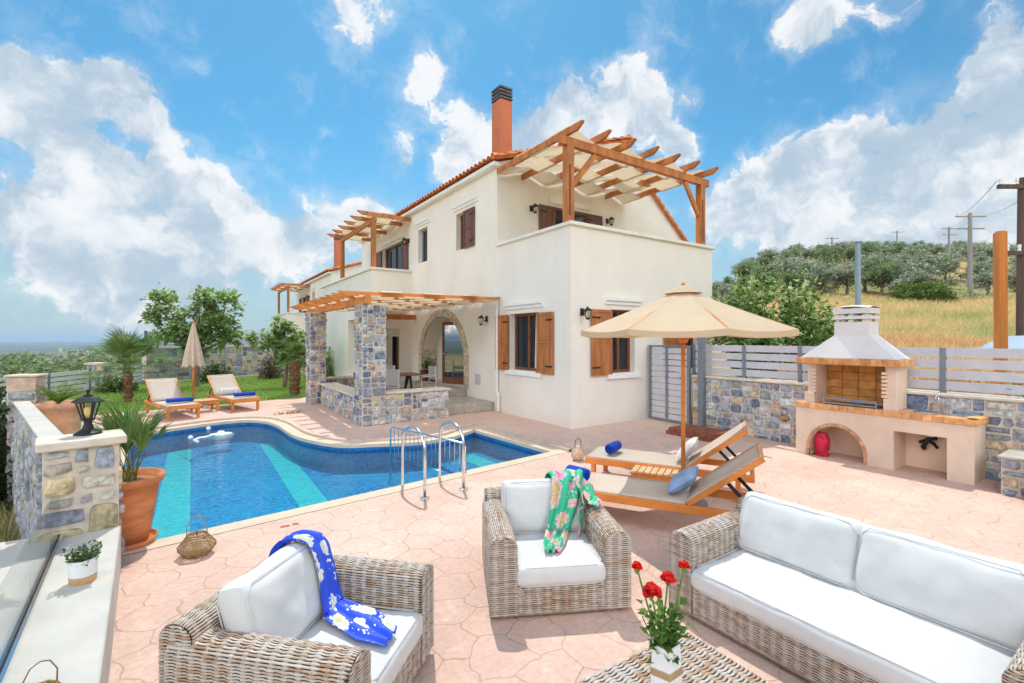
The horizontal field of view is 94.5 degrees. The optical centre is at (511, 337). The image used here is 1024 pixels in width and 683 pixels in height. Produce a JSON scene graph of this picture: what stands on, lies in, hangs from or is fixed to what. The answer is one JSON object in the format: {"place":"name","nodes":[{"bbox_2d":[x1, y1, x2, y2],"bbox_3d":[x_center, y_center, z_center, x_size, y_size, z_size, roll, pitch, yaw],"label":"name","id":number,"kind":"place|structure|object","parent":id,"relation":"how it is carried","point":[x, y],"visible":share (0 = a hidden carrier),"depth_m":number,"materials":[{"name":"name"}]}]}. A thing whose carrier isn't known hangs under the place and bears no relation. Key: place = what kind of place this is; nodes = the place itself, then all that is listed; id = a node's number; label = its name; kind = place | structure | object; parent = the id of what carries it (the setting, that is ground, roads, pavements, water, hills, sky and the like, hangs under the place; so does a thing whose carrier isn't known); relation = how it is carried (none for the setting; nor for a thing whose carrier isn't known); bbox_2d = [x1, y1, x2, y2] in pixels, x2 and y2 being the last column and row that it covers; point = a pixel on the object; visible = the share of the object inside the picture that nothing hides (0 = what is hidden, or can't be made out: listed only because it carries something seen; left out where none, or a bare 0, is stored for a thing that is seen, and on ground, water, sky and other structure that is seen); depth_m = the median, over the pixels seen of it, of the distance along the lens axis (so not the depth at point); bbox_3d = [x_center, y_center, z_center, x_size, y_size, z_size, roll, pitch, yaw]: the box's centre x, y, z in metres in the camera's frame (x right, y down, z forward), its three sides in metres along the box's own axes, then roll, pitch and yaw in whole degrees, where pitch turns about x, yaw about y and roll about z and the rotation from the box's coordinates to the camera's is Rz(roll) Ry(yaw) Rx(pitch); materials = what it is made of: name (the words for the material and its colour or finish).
{"place":"outdoors","nodes":[
{"label":"outdoors","id":0,"kind":"place"},
{"bbox_2d":[0,339,169,341],"bbox_3d":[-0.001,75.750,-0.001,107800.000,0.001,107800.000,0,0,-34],"label":"sea","id":1,"kind":"structure","parent":0,"point":[24,340],"depth_m":14441.06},
{"bbox_2d":[46,372,305,415],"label":"lawn","id":2,"kind":"structure","parent":0,"point":[203,394],"depth_m":15.02,"materials":[{"name":"plant"}]},
{"bbox_2d":[0,362,144,423],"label":"fence","id":3,"kind":"object","parent":2,"relation":"on","point":[90,367],"visible":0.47,"depth_m":15.29,"materials":[{"name":"metal"}]},
{"bbox_2d":[92,375,138,393],"bbox_3d":[-12.861,1.500,15.387,1.175,0.637,1.233,0,0,-34],"label":"green shrub","id":4,"kind":"object","parent":2,"relation":"on","point":[111,386],"visible":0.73,"depth_m":15.21,"materials":[{"name":"green plant"}]},
{"bbox_2d":[78,324,182,402],"bbox_3d":[-10.377,0.647,12.821,2.564,2.205,2.886,0,0,-34],"label":"palm tree","id":5,"kind":"object","parent":2,"relation":"on","point":[122,345],"visible":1,"depth_m":12.81,"materials":[{"name":"green plant"}]},
{"bbox_2d":[137,282,247,386],"bbox_3d":[-11.597,-0.082,17.291,3.436,3.887,2.274,0,0,-34],"label":"broadleaf tree","id":6,"kind":"object","parent":2,"relation":"on","point":[206,322],"visible":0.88,"depth_m":17.12,"materials":[{"name":"green plant"}]},
{"bbox_2d":[199,362,233,383],"bbox_3d":[-11.619,1.367,18.608,1.374,0.884,0.905,0,0,-34],"label":"green shrub","id":7,"kind":"object","parent":2,"relation":"on","point":[211,372],"visible":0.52,"depth_m":18.46,"materials":[{"name":"green plant"}]},
{"bbox_2d":[142,346,305,379],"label":"back wall","id":8,"kind":"structure","parent":2,"relation":"on","point":[240,361],"depth_m":20.93,"materials":[{"name":"stone"}]},
{"bbox_2d":[257,352,283,378],"bbox_3d":[-10.431,1.203,20.501,1.148,1.213,0.958,0,0,-19],"label":"dry shrub","id":9,"kind":"object","parent":2,"relation":"on","point":[272,371],"visible":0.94,"depth_m":20.40,"materials":[{"name":"green plant"}]},
{"bbox_2d":[242,314,305,386],"bbox_3d":[-8.131,0.486,16.944,2.669,2.757,1.637,0,0,-34],"label":"broadleaf tree","id":10,"kind":"object","parent":2,"relation":"on","point":[277,344],"visible":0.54,"depth_m":16.80,"materials":[{"name":"green plant"}]},
{"bbox_2d":[275,339,305,394],"bbox_3d":[-6.678,0.885,14.621,1.242,1.730,1.280,0,0,-1],"label":"palm tree","id":11,"kind":"object","parent":2,"relation":"on","point":[294,349],"visible":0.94,"depth_m":14.48,"materials":[{"name":"green plant"}]},
{"bbox_2d":[130,440,447,531],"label":"pool floor","id":12,"kind":"structure","parent":0,"point":[354,482],"depth_m":7.15,"materials":[{"name":"blue tile"}]},
{"bbox_2d":[152,442,327,539],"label":"pool floor bands","id":13,"kind":"object","parent":12,"relation":"on","point":[294,482],"visible":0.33,"depth_m":6.76,"materials":[{"name":"teal tile"}]},
{"bbox_2d":[123,422,549,555],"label":"pool walls","id":14,"kind":"structure","parent":12,"relation":"on","point":[412,452],"depth_m":8.23,"materials":[{"name":"blue tile"}]},
{"bbox_2d":[390,426,465,475],"bbox_3d":[-1.271,1.778,6.874,1.791,0.783,0.026,0,0,43],"label":"pool rail","id":15,"kind":"object","parent":12,"relation":"on","point":[449,440],"visible":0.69,"depth_m":6.76,"materials":[{"name":"silver metal"}]},
{"bbox_2d":[433,450,506,473],"bbox_3d":[-0.458,2.145,7.796,1.140,0.050,2.280,0,0,-34],"label":"pool shelf","id":16,"kind":"object","parent":12,"relation":"on","point":[494,459],"visible":0.21,"depth_m":8.06,"materials":[{"name":"blue tile"}]},
{"bbox_2d":[126,425,520,532],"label":"pool water","id":17,"kind":"structure","parent":0,"point":[198,433],"depth_m":7.64,"materials":[{"name":"liquid"}]},
{"bbox_2d":[0,257,1015,455],"bbox_3d":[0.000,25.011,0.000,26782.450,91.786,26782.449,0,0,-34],"label":"terrain","id":18,"kind":"structure","parent":0,"point":[49,348],"depth_m":82.79,"materials":[{"name":"plant"}]},
{"bbox_2d":[0,495,20,542],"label":"wild grass","id":19,"kind":"structure","parent":18,"relation":"on","point":[9,531],"depth_m":5.30,"materials":[{"name":"plant"}]},
{"bbox_2d":[3,373,48,517],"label":"pier","id":20,"kind":"structure","parent":18,"relation":"on","point":[21,387],"depth_m":6.38,"materials":[{"name":"stone"}]},
{"bbox_2d":[0,380,51,518],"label":"dark bush","id":21,"kind":"object","parent":18,"relation":"on","point":[4,410],"visible":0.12,"depth_m":6.36,"materials":[{"name":"green plant"}]},
{"bbox_2d":[0,350,68,399],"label":"olive tree","id":22,"kind":"object","parent":18,"relation":"on","point":[36,369],"visible":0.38,"depth_m":20.61,"materials":[{"name":"green plant"}]},
{"bbox_2d":[11,401,62,539],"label":"terrace wall","id":23,"kind":"structure","parent":18,"relation":"on","point":[32,422],"depth_m":4.68,"materials":[{"name":"stone"}]},
{"bbox_2d":[27,348,91,372],"bbox_3d":[-27.552,2.858,29.588,5.082,4.513,5.399,0,0,-15],"label":"olive tree","id":24,"kind":"object","parent":18,"relation":"on","point":[65,359],"visible":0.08,"depth_m":29.29,"materials":[{"name":"green plant"}]},
{"bbox_2d":[0,525,120,682],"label":"ledge","id":25,"kind":"object","parent":18,"relation":"on","point":[69,632],"visible":0.77,"depth_m":2.43,"materials":[{"name":"concrete"}]},
{"bbox_2d":[0,487,63,682],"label":"glass balustrade","id":26,"kind":"object","parent":25,"relation":"on","point":[40,549],"visible":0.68,"depth_m":2.54,"materials":[{"name":"clear glass"}]},
{"bbox_2d":[67,553,98,585],"bbox_3d":[-2.507,1.352,2.764,0.138,0.136,0.138,0,0,-34],"label":"planter","id":27,"kind":"object","parent":25,"relation":"on","point":[80,573],"visible":0.87,"depth_m":2.72,"materials":[{"name":"ceramic"}]},
{"bbox_2d":[59,539,102,565],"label":"white flowers","id":28,"kind":"object","parent":27,"relation":"in","point":[81,553],"visible":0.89,"depth_m":2.75,"materials":[{"name":"green plant"}]},
{"bbox_2d":[270,233,361,344],"bbox_3d":[-9.184,-1.580,30.819,9.961,8.060,15.348,0,0,-34],"label":"neighbour villa","id":29,"kind":"object","parent":18,"relation":"on","point":[316,282],"visible":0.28,"depth_m":27.85,"materials":[{"name":"paint"}]},
{"bbox_2d":[271,283,309,313],"bbox_3d":[-14.371,-2.445,30.515,1.760,1.790,4.250,0,0,-34],"label":"pergola","id":30,"kind":"object","parent":29,"relation":"on","point":[287,287],"visible":0.97,"depth_m":29.55,"materials":[{"name":"brown wood"}]},
{"bbox_2d":[740,262,788,291],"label":"olive tree","id":31,"kind":"object","parent":18,"relation":"on","point":[770,271],"visible":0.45,"depth_m":48.72,"materials":[{"name":"green plant"}]},
{"bbox_2d":[697,268,856,378],"bbox_3d":[5.640,-0.062,10.036,3.202,2.959,2.260,0,0,11],"label":"broadleaf tree","id":32,"kind":"object","parent":18,"relation":"on","point":[811,333],"visible":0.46,"depth_m":9.82,"materials":[{"name":"green plant"}]},
{"bbox_2d":[762,254,807,278],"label":"olive tree","id":33,"kind":"object","parent":18,"relation":"on","point":[786,266],"visible":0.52,"depth_m":55.65,"materials":[{"name":"green plant"}]},
{"bbox_2d":[775,270,814,294],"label":"olive tree","id":34,"kind":"object","parent":18,"relation":"on","point":[789,278],"visible":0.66,"depth_m":45.01,"materials":[{"name":"green plant"}]},
{"bbox_2d":[800,259,846,296],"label":"olive tree","id":35,"kind":"object","parent":18,"relation":"on","point":[824,275],"visible":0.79,"depth_m":45.94,"materials":[{"name":"green plant"}]},
{"bbox_2d":[812,246,841,264],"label":"olive tree","id":36,"kind":"object","parent":18,"relation":"on","point":[823,254],"visible":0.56,"depth_m":69.11,"materials":[{"name":"green plant"}]},
{"bbox_2d":[828,257,865,295],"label":"olive tree","id":37,"kind":"object","parent":18,"relation":"on","point":[846,278],"visible":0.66,"depth_m":47.08,"materials":[{"name":"green plant"}]},
{"bbox_2d":[854,241,862,321],"bbox_3d":[9.510,-0.770,13.000,0.200,3.759,0.190,0,0,-34],"label":"metal pole","id":38,"kind":"object","parent":18,"relation":"on","point":[857,272],"visible":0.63,"depth_m":12.95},
{"bbox_2d":[715,248,1015,303],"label":"scrub","id":39,"kind":"object","parent":18,"relation":"on","point":[826,290],"visible":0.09,"depth_m":48.78,"materials":[{"name":"green plant"}]},
{"bbox_2d":[849,256,891,291],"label":"olive tree","id":40,"kind":"object","parent":18,"relation":"on","point":[868,265],"visible":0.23,"depth_m":49.88,"materials":[{"name":"green plant"}]},
{"bbox_2d":[730,292,1023,390],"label":"dry grass","id":41,"kind":"structure","parent":18,"relation":"on","point":[898,327],"depth_m":24.84,"materials":[{"name":"plant"}]},
{"bbox_2d":[853,262,905,295],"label":"olive tree","id":42,"kind":"object","parent":18,"relation":"on","point":[874,277],"visible":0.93,"depth_m":46.85,"materials":[{"name":"green plant"}]},
{"bbox_2d":[889,266,942,291],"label":"olive tree","id":43,"kind":"object","parent":18,"relation":"on","point":[920,275],"visible":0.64,"depth_m":43.38,"materials":[{"name":"green plant"}]},
{"bbox_2d":[890,262,948,283],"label":"olive tree","id":44,"kind":"object","parent":18,"relation":"on","point":[907,266],"visible":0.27,"depth_m":46.52,"materials":[{"name":"green plant"}]},
{"bbox_2d":[887,279,959,303],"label":"broom bush","id":45,"kind":"object","parent":18,"relation":"on","point":[936,290],"visible":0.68,"depth_m":41.12,"materials":[{"name":"green plant"}]},
{"bbox_2d":[902,254,954,273],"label":"olive tree","id":46,"kind":"object","parent":18,"relation":"on","point":[932,261],"visible":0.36,"depth_m":54.63,"materials":[{"name":"green plant"}]},
{"bbox_2d":[935,251,964,279],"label":"olive tree","id":47,"kind":"object","parent":18,"relation":"on","point":[955,262],"visible":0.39,"depth_m":60.11,"materials":[{"name":"green plant"}]},
{"bbox_2d":[955,213,986,294],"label":"power pole","id":48,"kind":"object","parent":18,"relation":"on","point":[969,260],"visible":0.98,"depth_m":44.86,"materials":[{"name":"grey wood"}]},
{"bbox_2d":[957,258,992,279],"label":"olive tree","id":49,"kind":"object","parent":18,"relation":"on","point":[978,267],"visible":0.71,"depth_m":58.54,"materials":[{"name":"green plant"}]},
{"bbox_2d":[961,268,992,294],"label":"olive tree","id":50,"kind":"object","parent":18,"relation":"on","point":[985,281],"visible":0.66,"depth_m":47.84,"materials":[{"name":"green plant"}]},
{"bbox_2d":[976,335,1023,360],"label":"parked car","id":51,"kind":"object","parent":18,"relation":"on","point":[1015,342],"visible":0.12,"depth_m":13.50,"materials":[{"name":"white paint"}]},
{"bbox_2d":[993,230,1007,395],"bbox_3d":[8.807,-0.307,8.527,0.165,3.245,0.165,0,-1,36],"label":"timber post","id":52,"kind":"object","parent":18,"relation":"on","point":[1000,289],"visible":0.78,"depth_m":8.48,"materials":[{"name":"brown wood"}]},
{"bbox_2d":[996,177,1023,335],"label":"power pole","id":53,"kind":"object","parent":18,"relation":"on","point":[1018,185],"visible":0.81,"depth_m":14.93,"materials":[{"name":"brown wood"}]},
{"bbox_2d":[0,0,1023,338],"label":"sky","id":54,"kind":"structure","parent":0,"point":[179,145],"materials":[{"name":"blue"}]},
{"bbox_2d":[81,397,1023,682],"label":"terrace paving","id":55,"kind":"structure","parent":0,"point":[439,531],"depth_m":4.19,"materials":[{"name":"ceramic"}]},
{"bbox_2d":[32,400,86,434],"bbox_3d":[-6.239,1.315,6.500,0.590,0.870,0.590,0,0,-34],"label":"terracotta pot","id":56,"kind":"object","parent":55,"relation":"on","point":[61,416],"visible":0.41,"depth_m":6.37,"materials":[{"name":"ceramic"}]},
{"bbox_2d":[36,381,85,403],"bbox_3d":[-6.214,0.763,6.469,0.597,0.303,0.676,0,0,-34],"label":"cycad","id":57,"kind":"object","parent":56,"relation":"in","point":[59,398],"visible":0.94,"depth_m":6.48,"materials":[{"name":"green plant"}]},
{"bbox_2d":[34,429,126,566],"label":"lantern pillar","id":58,"kind":"structure","parent":55,"relation":"on","point":[84,474],"depth_m":3.44,"materials":[{"name":"stone"}]},
{"bbox_2d":[71,387,104,435],"bbox_3d":[-3.245,0.554,3.620,0.198,0.361,0.172,0,0,-34],"label":"outdoor lantern","id":59,"kind":"object","parent":58,"relation":"on","point":[88,429],"visible":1,"depth_m":3.60,"materials":[{"name":"black metal"}]},
{"bbox_2d":[144,378,200,420],"bbox_3d":[-7.717,1.357,10.728,1.840,0.786,0.620,0,0,40],"label":"sun lounger","id":60,"kind":"object","parent":55,"relation":"on","point":[161,390],"visible":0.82,"depth_m":10.93,"materials":[{"name":"fabric"}]},
{"bbox_2d":[182,320,204,408],"bbox_3d":[-7.994,0.650,11.868,0.456,2.200,0.456,0,0,-11],"label":"folded parasol","id":61,"kind":"object","parent":55,"relation":"on","point":[193,355],"visible":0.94,"depth_m":11.80,"materials":[{"name":"fabric"}]},
{"bbox_2d":[176,515,216,559],"bbox_3d":[-2.544,1.593,3.820,0.252,0.321,0.252,0,0,-12],"label":"wire lantern","id":62,"kind":"object","parent":55,"relation":"on","point":[195,544],"visible":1,"depth_m":3.78,"materials":[{"name":"brown wicker"}]},
{"bbox_2d":[206,374,260,411],"bbox_3d":[-7.041,1.357,11.908,1.840,0.786,0.620,0,0,40],"label":"sun lounger","id":63,"kind":"object","parent":55,"relation":"on","point":[217,382],"visible":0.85,"depth_m":12.06,"materials":[{"name":"fabric"}]},
{"bbox_2d":[158,541,433,682],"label":"armchair","id":64,"kind":"object","parent":55,"relation":"on","point":[264,621],"visible":0.92,"depth_m":2.08,"materials":[{"name":"wicker"}]},
{"bbox_2d":[269,530,396,646],"bbox_3d":[-0.887,1.212,2.377,0.781,0.374,0.219,0,0,26],"label":"scarf","id":65,"kind":"object","parent":64,"relation":"on","point":[356,621],"visible":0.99,"depth_m":2.39,"materials":[{"name":"blue fabric"}]},
{"bbox_2d":[120,418,567,554],"bbox_3d":[-3.136,1.773,7.916,5.908,0.054,6.922,0,0,-34],"label":"pool coping","id":66,"kind":"object","parent":55,"relation":"on","point":[295,433],"visible":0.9,"depth_m":6.97,"materials":[{"name":"stone"}]},
{"bbox_2d":[119,467,165,551],"bbox_3d":[-3.281,1.459,4.020,0.550,0.582,0.550,0,0,-34],"label":"terracotta pot","id":67,"kind":"object","parent":66,"relation":"on","point":[139,498],"visible":0.56,"depth_m":3.94,"materials":[{"name":"ceramic"}]},
{"bbox_2d":[65,396,174,481],"bbox_3d":[-3.331,0.857,4.034,0.763,0.732,0.616,0,0,-34],"label":"fan palm","id":68,"kind":"object","parent":67,"relation":"in","point":[136,430],"visible":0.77,"depth_m":3.99,"materials":[{"name":"green plant"}]},
{"bbox_2d":[155,416,572,451],"bbox_3d":[-2.948,1.728,8.910,8.313,0.045,2.094,0,0,9],"label":"pool edge","id":69,"kind":"object","parent":55,"relation":"on","point":[328,437],"visible":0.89,"depth_m":8.50,"materials":[{"name":"stone"}]},
{"bbox_2d":[319,376,450,423],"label":"porch wall","id":70,"kind":"structure","parent":55,"relation":"on","point":[402,405],"depth_m":10.22,"materials":[{"name":"stone"}]},
{"bbox_2d":[290,291,497,425],"bbox_3d":[-3.335,0.383,12.410,3.710,2.733,5.887,0,0,-34],"label":"porch pergola","id":71,"kind":"object","parent":55,"relation":"on","point":[370,310],"visible":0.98,"depth_m":9.72,"materials":[{"name":"stone"}]},
{"bbox_2d":[401,421,467,499],"bbox_3d":[-0.916,1.538,5.498,0.600,1.096,0.620,0,0,-39],"label":"pool ladder","id":72,"kind":"object","parent":55,"relation":"on","point":[462,488],"visible":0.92,"depth_m":5.44,"materials":[{"name":"silver metal"}]},
{"bbox_2d":[386,380,493,414],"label":"porch steps","id":73,"kind":"structure","parent":55,"relation":"on","point":[461,401],"depth_m":11.44,"materials":[{"name":"stone"}]},
{"bbox_2d":[320,84,715,428],"bbox_3d":[-0.041,-2.280,17.264,9.961,8.060,15.348,0,0,-34],"label":"villa","id":74,"kind":"object","parent":55,"relation":"on","point":[534,263],"visible":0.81,"depth_m":11.38,"materials":[{"name":"paint"}]},
{"bbox_2d":[327,210,410,278],"bbox_3d":[-5.228,-3.145,16.960,1.760,1.790,4.250,0,0,-34],"label":"pergola","id":75,"kind":"object","parent":74,"relation":"on","point":[369,228],"visible":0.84,"depth_m":16.35,"materials":[{"name":"brown wood"}]},
{"bbox_2d":[376,232,407,269],"bbox_3d":[-4.336,-2.465,17.315,0.243,2.330,3.260,0,0,-34],"label":"balcony door","id":76,"kind":"structure","parent":74,"relation":"in","point":[397,255],"depth_m":17.31,"materials":[{"name":"brown wood"}]},
{"bbox_2d":[386,329,398,369],"bbox_3d":[-3.915,0.500,15.452,0.450,1.600,0.140,0,0,-34],"label":"window","id":77,"kind":"structure","parent":74,"relation":"in","point":[392,338],"depth_m":15.46,"materials":[{"name":"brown wood"}]},
{"bbox_2d":[414,217,429,261],"bbox_3d":[-2.772,-3.060,15.005,0.275,1.320,1.060,0,0,-34],"label":"window","id":78,"kind":"structure","parent":74,"relation":"in","point":[424,233],"depth_m":15.23,"materials":[{"name":"glass"}]},
{"bbox_2d":[442,322,463,383],"bbox_3d":[-1.673,0.420,13.634,0.451,1.780,0.755,0,0,-39],"label":"entrance door","id":79,"kind":"structure","parent":74,"relation":"in","point":[452,349],"depth_m":13.67,"materials":[{"name":"clear glass"}]},
{"bbox_2d":[451,194,477,248],"bbox_3d":[-1.195,-3.015,12.667,0.275,1.270,1.380,0,0,-34],"label":"window","id":80,"kind":"structure","parent":74,"relation":"in","point":[468,217],"depth_m":12.46,"materials":[{"name":"brown wood"}]},
{"bbox_2d":[495,299,553,377],"bbox_3d":[0.306,0.015,10.441,0.275,1.630,2.170,0,0,-34],"label":"window","id":81,"kind":"structure","parent":74,"relation":"in","point":[531,354],"depth_m":10.47,"materials":[{"name":"brown wood"}]},
{"bbox_2d":[539,196,602,229],"bbox_3d":[1.590,-2.460,12.601,2.210,2.380,0.083,0,0,-34],"label":"balcony door","id":82,"kind":"structure","parent":74,"relation":"in","point":[549,216],"depth_m":12.35,"materials":[{"name":"brown wood"}]},
{"bbox_2d":[497,120,718,244],"bbox_3d":[2.280,-3.172,11.283,4.740,1.845,2.980,0,0,-34],"label":"pergola","id":83,"kind":"object","parent":74,"relation":"on","point":[580,163],"visible":0.94,"depth_m":10.88,"materials":[{"name":"brown wood"}]},
{"bbox_2d":[591,296,642,378],"bbox_3d":[2.116,0.000,9.837,1.470,1.680,0.275,0,0,-34],"label":"window","id":84,"kind":"structure","parent":74,"relation":"in","point":[609,356],"depth_m":9.63,"materials":[{"name":"brown wood"}]},
{"bbox_2d":[482,478,631,618],"bbox_3d":[0.260,1.405,3.383,0.905,0.691,0.888,0,0,-7],"label":"armchair","id":85,"kind":"object","parent":55,"relation":"on","point":[588,569],"visible":0.88,"depth_m":3.00,"materials":[{"name":"wicker"}]},
{"bbox_2d":[543,468,602,552],"bbox_3d":[0.418,1.205,3.418,0.496,0.392,0.645,0,0,-7],"label":"scarf","id":86,"kind":"object","parent":85,"relation":"on","point":[569,487],"visible":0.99,"depth_m":3.44,"materials":[{"name":"green fabric"}]},
{"bbox_2d":[631,465,678,481],"bbox_3d":[1.627,1.609,5.331,0.479,0.282,0.440,0,0,26],"label":"side table","id":87,"kind":"object","parent":55,"relation":"on","point":[644,472],"visible":0.41,"depth_m":5.20,"materials":[{"name":"brown wood"}]},
{"bbox_2d":[648,345,690,423],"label":"gate","id":88,"kind":"structure","parent":55,"relation":"on","point":[665,391],"depth_m":9.86,"materials":[{"name":"grey metal"}]},
{"bbox_2d":[585,421,754,501],"bbox_3d":[1.849,1.357,5.625,1.840,0.786,0.620,0,0,26],"label":"sun lounger","id":89,"kind":"object","parent":55,"relation":"on","point":[625,458],"visible":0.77,"depth_m":5.55,"materials":[{"name":"fabric"}]},
{"bbox_2d":[675,437,697,461],"bbox_3d":[2.046,1.300,5.529,0.124,0.320,0.420,45,18,19],"label":"pillow","id":90,"kind":"object","parent":89,"relation":"on","point":[691,445],"visible":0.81,"depth_m":5.38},
{"bbox_2d":[576,631,768,682],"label":"coffee table","id":91,"kind":"object","parent":55,"relation":"on","point":[702,662],"visible":0.66,"depth_m":2.00,"materials":[{"name":"wicker"}]},
{"bbox_2d":[650,636,682,682],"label":"vase","id":92,"kind":"object","parent":91,"relation":"on","point":[663,669],"visible":0.84,"depth_m":1.76,"materials":[{"name":"white ceramic"}]},
{"bbox_2d":[631,560,693,664],"bbox_3d":[0.570,1.040,1.790,0.233,0.382,0.198,0,0,9],"label":"bouquet","id":93,"kind":"object","parent":92,"relation":"in","point":[665,635],"visible":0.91,"depth_m":1.78,"materials":[{"name":"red plant"}]},
{"bbox_2d":[587,442,769,517],"bbox_3d":[1.417,1.357,4.477,1.840,0.786,0.620,0,0,26],"label":"sun lounger","id":94,"kind":"object","parent":55,"relation":"on","point":[639,492],"visible":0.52,"depth_m":4.32,"materials":[{"name":"fabric"}]},
{"bbox_2d":[667,466,698,493],"bbox_3d":[1.602,1.320,4.417,0.300,0.134,0.400,-41,-17,20],"label":"pillow","id":95,"kind":"object","parent":94,"relation":"on","point":[682,480],"visible":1,"depth_m":4.29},
{"bbox_2d":[581,282,798,506],"bbox_3d":[1.790,0.583,4.946,1.977,2.335,1.977,0,0,-22],"label":"parasol","id":96,"kind":"object","parent":55,"relation":"on","point":[683,313],"visible":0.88,"depth_m":4.37,"materials":[{"name":"fabric"}]},
{"bbox_2d":[666,424,727,441],"bbox_3d":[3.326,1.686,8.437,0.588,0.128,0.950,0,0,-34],"label":"doormat","id":97,"kind":"object","parent":55,"relation":"on","point":[706,434],"visible":0.91,"depth_m":8.30,"materials":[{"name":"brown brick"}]},
{"bbox_2d":[698,337,705,426],"bbox_3d":[3.655,0.802,9.111,0.140,1.895,0.150,0,0,-34],"label":"steel post","id":98,"kind":"object","parent":55,"relation":"on","point":[701,382],"visible":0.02,"depth_m":9.07,"materials":[{"name":"grey metal"}]},
{"bbox_2d":[814,432,829,456],"bbox_3d":[4.607,1.577,7.026,0.153,0.340,0.204,0,0,-34],"label":"gas cylinder","id":99,"kind":"object","parent":55,"relation":"on","point":[822,444],"visible":1,"depth_m":6.97,"materials":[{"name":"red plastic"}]},
{"bbox_2d":[668,491,1023,682],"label":"sofa","id":100,"kind":"object","parent":55,"relation":"on","point":[811,595],"visible":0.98,"depth_m":2.48,"materials":[{"name":"fabric"}]},
{"bbox_2d":[692,374,1023,480],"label":"stone wall","id":101,"kind":"structure","parent":55,"relation":"on","point":[759,406],"depth_m":7.87,"materials":[{"name":"stone"}]},
{"bbox_2d":[692,344,1023,394],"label":"slat fence","id":102,"kind":"object","parent":101,"relation":"on","point":[943,363],"visible":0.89,"depth_m":6.48,"materials":[{"name":"grey metal"}]},
{"bbox_2d":[794,305,988,484],"bbox_3d":[5.122,0.636,6.569,0.580,2.227,2.053,0,0,-34],"label":"barbecue","id":103,"kind":"object","parent":55,"relation":"on","point":[881,426],"visible":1,"depth_m":6.51,"materials":[{"name":"paint"}]},
{"bbox_2d":[997,448,1023,497],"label":"wall","id":104,"kind":"structure","parent":55,"relation":"on","point":[1011,472],"depth_m":5.23,"materials":[{"name":"stone"}]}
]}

